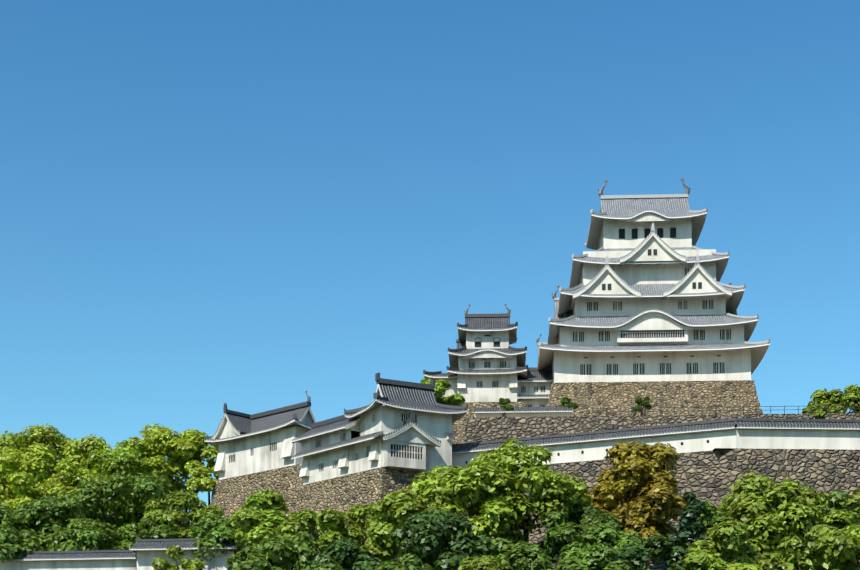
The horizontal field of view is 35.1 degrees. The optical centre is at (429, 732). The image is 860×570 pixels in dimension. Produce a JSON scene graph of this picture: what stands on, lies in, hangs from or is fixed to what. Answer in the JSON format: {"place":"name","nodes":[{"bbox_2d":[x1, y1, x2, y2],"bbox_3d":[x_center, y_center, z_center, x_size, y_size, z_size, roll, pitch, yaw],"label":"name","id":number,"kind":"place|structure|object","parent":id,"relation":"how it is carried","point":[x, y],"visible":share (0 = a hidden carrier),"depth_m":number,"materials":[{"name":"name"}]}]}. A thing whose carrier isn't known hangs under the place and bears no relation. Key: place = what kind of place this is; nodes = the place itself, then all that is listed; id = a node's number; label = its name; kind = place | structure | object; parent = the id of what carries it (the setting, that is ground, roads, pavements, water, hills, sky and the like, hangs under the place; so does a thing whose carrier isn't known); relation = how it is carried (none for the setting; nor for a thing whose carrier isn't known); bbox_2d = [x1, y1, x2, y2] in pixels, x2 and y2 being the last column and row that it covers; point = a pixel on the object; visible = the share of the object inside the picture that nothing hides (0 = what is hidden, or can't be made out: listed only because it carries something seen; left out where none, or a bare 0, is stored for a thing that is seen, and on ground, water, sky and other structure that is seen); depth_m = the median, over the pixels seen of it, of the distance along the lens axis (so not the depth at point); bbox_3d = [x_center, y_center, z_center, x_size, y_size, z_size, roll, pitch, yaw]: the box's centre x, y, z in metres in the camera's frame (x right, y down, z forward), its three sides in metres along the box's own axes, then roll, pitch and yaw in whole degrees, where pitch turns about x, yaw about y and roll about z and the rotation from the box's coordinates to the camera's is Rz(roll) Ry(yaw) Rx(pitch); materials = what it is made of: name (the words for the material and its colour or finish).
{"place":"outdoors","nodes":[
{"label":"outdoors","id":0,"kind":"place"},
{"bbox_2d":[0,0,859,521],"label":"sky","id":1,"kind":"structure","parent":0,"point":[250,206],"materials":[{"name":"blue"}]},
{"bbox_2d":[420,378,465,405],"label":"tree","id":2,"kind":"object","parent":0,"point":[442,386],"visible":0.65,"depth_m":150.63,"materials":[{"name":"green plant"}]},
{"bbox_2d":[464,405,859,445],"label":"stone wall","id":3,"kind":"structure","parent":0,"point":[487,424],"depth_m":160.74,"materials":[{"name":"stone"}]},
{"bbox_2d":[423,304,552,446],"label":"keep","id":4,"kind":"structure","parent":3,"relation":"on","point":[488,367],"depth_m":182.71,"materials":[{"name":"paint"}]},
{"bbox_2d":[498,398,510,416],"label":"shrub","id":5,"kind":"object","parent":3,"relation":"on","point":[502,401],"visible":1,"depth_m":162.95,"materials":[{"name":"green plant"}]},
{"bbox_2d":[501,404,512,416],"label":"shrub","id":6,"kind":"object","parent":3,"relation":"on","point":[507,406],"visible":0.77,"depth_m":162.37,"materials":[{"name":"green plant"}]},
{"bbox_2d":[560,396,570,404],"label":"shrub","id":7,"kind":"object","parent":3,"relation":"on","point":[564,400],"visible":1,"depth_m":162.89,"materials":[{"name":"green plant"}]},
{"bbox_2d":[559,402,577,408],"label":"shrub","id":8,"kind":"object","parent":3,"relation":"on","point":[573,405],"visible":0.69,"depth_m":162.57,"materials":[{"name":"green plant"}]},
{"bbox_2d":[631,406,642,414],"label":"shrub","id":9,"kind":"object","parent":3,"relation":"on","point":[636,408],"visible":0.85,"depth_m":163.47,"materials":[{"name":"green plant"}]},
{"bbox_2d":[634,396,649,414],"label":"shrub","id":10,"kind":"object","parent":3,"relation":"on","point":[638,400],"visible":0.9,"depth_m":163.11,"materials":[{"name":"green plant"}]},
{"bbox_2d":[636,400,651,414],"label":"shrub","id":11,"kind":"object","parent":3,"relation":"on","point":[645,404],"visible":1,"depth_m":163.24,"materials":[{"name":"green plant"}]},
{"bbox_2d":[536,178,769,415],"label":"keep","id":12,"kind":"structure","parent":3,"relation":"on","point":[647,303],"depth_m":178.68,"materials":[{"name":"paint"}]},
{"bbox_2d":[801,403,832,417],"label":"terrace tree","id":13,"kind":"object","parent":3,"relation":"on","point":[818,412],"visible":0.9,"depth_m":159.72,"materials":[{"name":"green plant"}]},
{"bbox_2d":[807,384,859,412],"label":"terrace tree","id":14,"kind":"object","parent":3,"relation":"on","point":[850,395],"visible":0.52,"depth_m":164.44,"materials":[{"name":"green plant"}]},
{"bbox_3d":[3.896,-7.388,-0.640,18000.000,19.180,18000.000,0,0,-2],"label":"terrain","id":15,"kind":"structure","parent":0,"visible":0},
{"bbox_2d":[0,470,13,489],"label":"tree","id":16,"kind":"object","parent":15,"relation":"on","point":[1,480],"depth_m":158.62,"materials":[{"name":"green plant"}]},
{"bbox_2d":[0,500,41,545],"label":"tree","id":17,"kind":"object","parent":15,"relation":"on","point":[6,514],"visible":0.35,"depth_m":144.12,"materials":[{"name":"green plant"}]},
{"bbox_2d":[0,523,46,562],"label":"tree","id":18,"kind":"object","parent":15,"relation":"on","point":[9,536],"visible":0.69,"depth_m":139.59,"materials":[{"name":"green plant"}]},
{"bbox_2d":[0,430,54,481],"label":"tree","id":19,"kind":"object","parent":15,"relation":"on","point":[11,445],"visible":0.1,"depth_m":164.87,"materials":[{"name":"green plant"}]},
{"bbox_2d":[0,496,69,549],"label":"tree","id":20,"kind":"object","parent":15,"relation":"on","point":[39,513],"visible":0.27,"depth_m":144.38,"materials":[{"name":"green plant"}]},
{"bbox_2d":[0,443,77,521],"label":"tree","id":21,"kind":"object","parent":15,"relation":"on","point":[26,486],"visible":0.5,"depth_m":155.73,"materials":[{"name":"green plant"}]},
{"bbox_2d":[9,423,76,478],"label":"tree","id":22,"kind":"object","parent":15,"relation":"on","point":[46,436],"visible":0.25,"depth_m":168.12,"materials":[{"name":"green plant"}]},
{"bbox_2d":[43,518,122,552],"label":"tree","id":23,"kind":"object","parent":15,"relation":"on","point":[63,540],"visible":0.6,"depth_m":142.04,"materials":[{"name":"green plant"}]},
{"bbox_2d":[41,461,127,519],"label":"tree","id":24,"kind":"object","parent":15,"relation":"on","point":[69,475],"visible":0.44,"depth_m":150.68,"materials":[{"name":"green plant"}]},
{"bbox_2d":[58,434,136,493],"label":"tree","id":25,"kind":"object","parent":15,"relation":"on","point":[78,456],"visible":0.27,"depth_m":159.59,"materials":[{"name":"green plant"}]},
{"bbox_2d":[53,472,173,549],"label":"tree","id":26,"kind":"object","parent":15,"relation":"on","point":[111,493],"visible":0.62,"depth_m":145.23,"materials":[{"name":"green plant"}]},
{"bbox_2d":[0,538,239,569],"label":"wall","id":27,"kind":"structure","parent":15,"relation":"on","point":[140,554],"depth_m":138.50,"materials":[{"name":"paint"}]},
{"bbox_2d":[86,439,186,513],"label":"tree","id":28,"kind":"object","parent":15,"relation":"on","point":[121,464],"visible":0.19,"depth_m":152.95,"materials":[{"name":"green plant"}]},
{"bbox_2d":[117,517,183,549],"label":"tree","id":29,"kind":"object","parent":15,"relation":"on","point":[160,531],"visible":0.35,"depth_m":142.07,"materials":[{"name":"green plant"}]},
{"bbox_2d":[112,423,205,493],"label":"tree","id":30,"kind":"object","parent":15,"relation":"on","point":[155,452],"visible":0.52,"depth_m":155.43,"materials":[{"name":"green plant"}]},
{"bbox_2d":[151,545,205,569],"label":"tree","id":31,"kind":"object","parent":15,"relation":"on","point":[176,553],"visible":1,"depth_m":131.43,"materials":[{"name":"green plant"}]},
{"bbox_2d":[141,490,224,538],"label":"tree","id":32,"kind":"object","parent":15,"relation":"on","point":[180,516],"visible":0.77,"depth_m":142.68,"materials":[{"name":"green plant"}]},
{"bbox_2d":[164,429,218,509],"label":"tree","id":33,"kind":"object","parent":15,"relation":"on","point":[191,444],"visible":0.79,"depth_m":154.75,"materials":[{"name":"green plant"}]},
{"bbox_2d":[184,460,218,506],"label":"tree","id":34,"kind":"object","parent":15,"relation":"on","point":[197,471],"visible":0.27,"depth_m":152.75,"materials":[{"name":"green plant"}]},
{"bbox_2d":[188,514,252,561],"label":"tree","id":35,"kind":"object","parent":15,"relation":"on","point":[213,529],"visible":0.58,"depth_m":136.37,"materials":[{"name":"green plant"}]},
{"bbox_2d":[235,557,282,569],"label":"tree","id":36,"kind":"object","parent":15,"relation":"on","point":[256,563],"visible":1,"depth_m":98.08,"materials":[{"name":"green plant"}]},
{"bbox_2d":[204,391,316,517],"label":"castle turret","id":37,"kind":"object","parent":15,"relation":"on","point":[257,452],"visible":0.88,"depth_m":148.60,"materials":[{"name":"paint"}]},
{"bbox_2d":[226,531,319,569],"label":"tree","id":38,"kind":"object","parent":15,"relation":"on","point":[297,551],"visible":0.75,"depth_m":106.37,"materials":[{"name":"green plant"}]},
{"bbox_2d":[230,489,319,546],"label":"tree","id":39,"kind":"object","parent":15,"relation":"on","point":[260,519],"visible":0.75,"depth_m":121.86,"materials":[{"name":"green plant"}]},
{"bbox_2d":[274,508,364,554],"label":"tree","id":40,"kind":"object","parent":15,"relation":"on","point":[329,522],"visible":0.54,"depth_m":117.97,"materials":[{"name":"green plant"}]},
{"bbox_2d":[313,562,342,569],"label":"tree","id":41,"kind":"object","parent":15,"relation":"on","point":[329,566],"visible":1,"depth_m":88.98,"materials":[{"name":"green plant"}]},
{"bbox_2d":[291,415,390,561],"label":"castle building","id":42,"kind":"structure","parent":15,"relation":"on","point":[343,470],"depth_m":133.84,"materials":[{"name":"paint"}]},
{"bbox_2d":[311,537,380,569],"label":"tree","id":43,"kind":"object","parent":15,"relation":"on","point":[344,553],"visible":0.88,"depth_m":101.95,"materials":[{"name":"green plant"}]},
{"bbox_2d":[341,503,382,545],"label":"tree","id":44,"kind":"object","parent":15,"relation":"on","point":[359,515],"visible":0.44,"depth_m":116.66,"materials":[{"name":"green plant"}]},
{"bbox_2d":[359,514,440,561],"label":"tree","id":45,"kind":"object","parent":15,"relation":"on","point":[383,554],"visible":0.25,"depth_m":109.02,"materials":[{"name":"green plant"}]},
{"bbox_2d":[376,553,435,569],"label":"tree","id":46,"kind":"object","parent":15,"relation":"on","point":[408,561],"visible":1,"depth_m":94.09,"materials":[{"name":"green plant"}]},
{"bbox_2d":[366,490,456,558],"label":"tree","id":47,"kind":"object","parent":15,"relation":"on","point":[394,505],"visible":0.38,"depth_m":107.78,"materials":[{"name":"green plant"}]},
{"bbox_2d":[344,373,481,568],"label":"castle turret","id":48,"kind":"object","parent":15,"relation":"on","point":[413,421],"visible":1,"depth_m":130.65,"materials":[{"name":"paint"}]},
{"bbox_2d":[386,508,497,569],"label":"tree","id":49,"kind":"object","parent":15,"relation":"on","point":[425,535],"visible":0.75,"depth_m":96.81,"materials":[{"name":"green plant"}]},
{"bbox_2d":[403,452,541,556],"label":"tree","id":50,"kind":"object","parent":15,"relation":"on","point":[453,481],"visible":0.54,"depth_m":108.55,"materials":[{"name":"green plant"}]},
{"bbox_2d":[458,555,503,569],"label":"tree","id":51,"kind":"object","parent":15,"relation":"on","point":[482,562],"visible":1,"depth_m":91.57,"materials":[{"name":"green plant"}]},
{"bbox_2d":[486,537,562,569],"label":"tree","id":52,"kind":"object","parent":15,"relation":"on","point":[528,556],"visible":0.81,"depth_m":96.28,"materials":[{"name":"green plant"}]},
{"bbox_2d":[459,437,592,542],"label":"tree","id":53,"kind":"object","parent":15,"relation":"on","point":[547,488],"visible":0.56,"depth_m":108.80,"materials":[{"name":"green plant"}]},
{"bbox_2d":[537,501,620,564],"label":"tree","id":54,"kind":"object","parent":15,"relation":"on","point":[549,547],"visible":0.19,"depth_m":108.72,"materials":[{"name":"green plant"}]},
{"bbox_2d":[540,507,620,561],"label":"tree","id":55,"kind":"object","parent":15,"relation":"on","point":[564,530],"visible":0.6,"depth_m":105.87,"materials":[{"name":"green plant"}]},
{"bbox_2d":[553,543,633,569],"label":"tree","id":56,"kind":"object","parent":15,"relation":"on","point":[596,556],"visible":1,"depth_m":92.53,"materials":[{"name":"green plant"}]},
{"bbox_2d":[557,523,662,569],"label":"tree","id":57,"kind":"object","parent":15,"relation":"on","point":[602,533],"visible":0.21,"depth_m":98.31,"materials":[{"name":"green plant"}]},
{"bbox_2d":[593,474,647,533],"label":"tree","id":58,"kind":"object","parent":15,"relation":"on","point":[609,494],"visible":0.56,"depth_m":113.04,"materials":[{"name":"yellow plant"}]},
{"bbox_2d":[584,441,687,547],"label":"tree","id":59,"kind":"object","parent":15,"relation":"on","point":[657,502],"visible":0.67,"depth_m":113.97,"materials":[{"name":"yellow plant"}]},
{"bbox_2d":[615,535,692,569],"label":"tree","id":60,"kind":"object","parent":15,"relation":"on","point":[674,557],"visible":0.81,"depth_m":97.79,"materials":[{"name":"green plant"}]},
{"bbox_2d":[452,418,859,569],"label":"castle wall","id":61,"kind":"structure","parent":15,"relation":"on","point":[717,460],"depth_m":124.57,"materials":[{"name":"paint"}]},
{"bbox_2d":[664,489,711,551],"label":"tree","id":62,"kind":"object","parent":15,"relation":"on","point":[687,526],"visible":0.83,"depth_m":107.27,"materials":[{"name":"green plant"}]},
{"bbox_2d":[679,500,749,552],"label":"tree","id":63,"kind":"object","parent":15,"relation":"on","point":[714,514],"visible":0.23,"depth_m":109.38,"materials":[{"name":"green plant"}]},
{"bbox_2d":[681,520,796,569],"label":"tree","id":64,"kind":"object","parent":15,"relation":"on","point":[700,556],"visible":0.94,"depth_m":96.61,"materials":[{"name":"green plant"}]},
{"bbox_2d":[732,563,762,569],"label":"tree","id":65,"kind":"object","parent":15,"relation":"on","point":[755,566],"visible":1,"depth_m":88.49,"materials":[{"name":"green plant"}]},
{"bbox_2d":[701,471,828,567],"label":"tree","id":66,"kind":"object","parent":15,"relation":"on","point":[789,507],"visible":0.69,"depth_m":108.29,"materials":[{"name":"green plant"}]},
{"bbox_2d":[759,484,859,566],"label":"tree","id":67,"kind":"object","parent":15,"relation":"on","point":[836,498],"visible":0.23,"depth_m":110.53,"materials":[{"name":"green plant"}]},
{"bbox_2d":[770,524,859,569],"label":"tree","id":68,"kind":"object","parent":15,"relation":"on","point":[828,548],"visible":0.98,"depth_m":97.08,"materials":[{"name":"green plant"}]},
{"bbox_2d":[819,490,859,559],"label":"tree","id":69,"kind":"object","parent":15,"relation":"on","point":[852,527],"visible":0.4,"depth_m":107.95,"materials":[{"name":"green plant"}]},
{"bbox_2d":[849,552,859,569],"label":"tree","id":70,"kind":"object","parent":15,"relation":"on","point":[855,567],"visible":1,"depth_m":96.47,"materials":[{"name":"green plant"}]}
]}

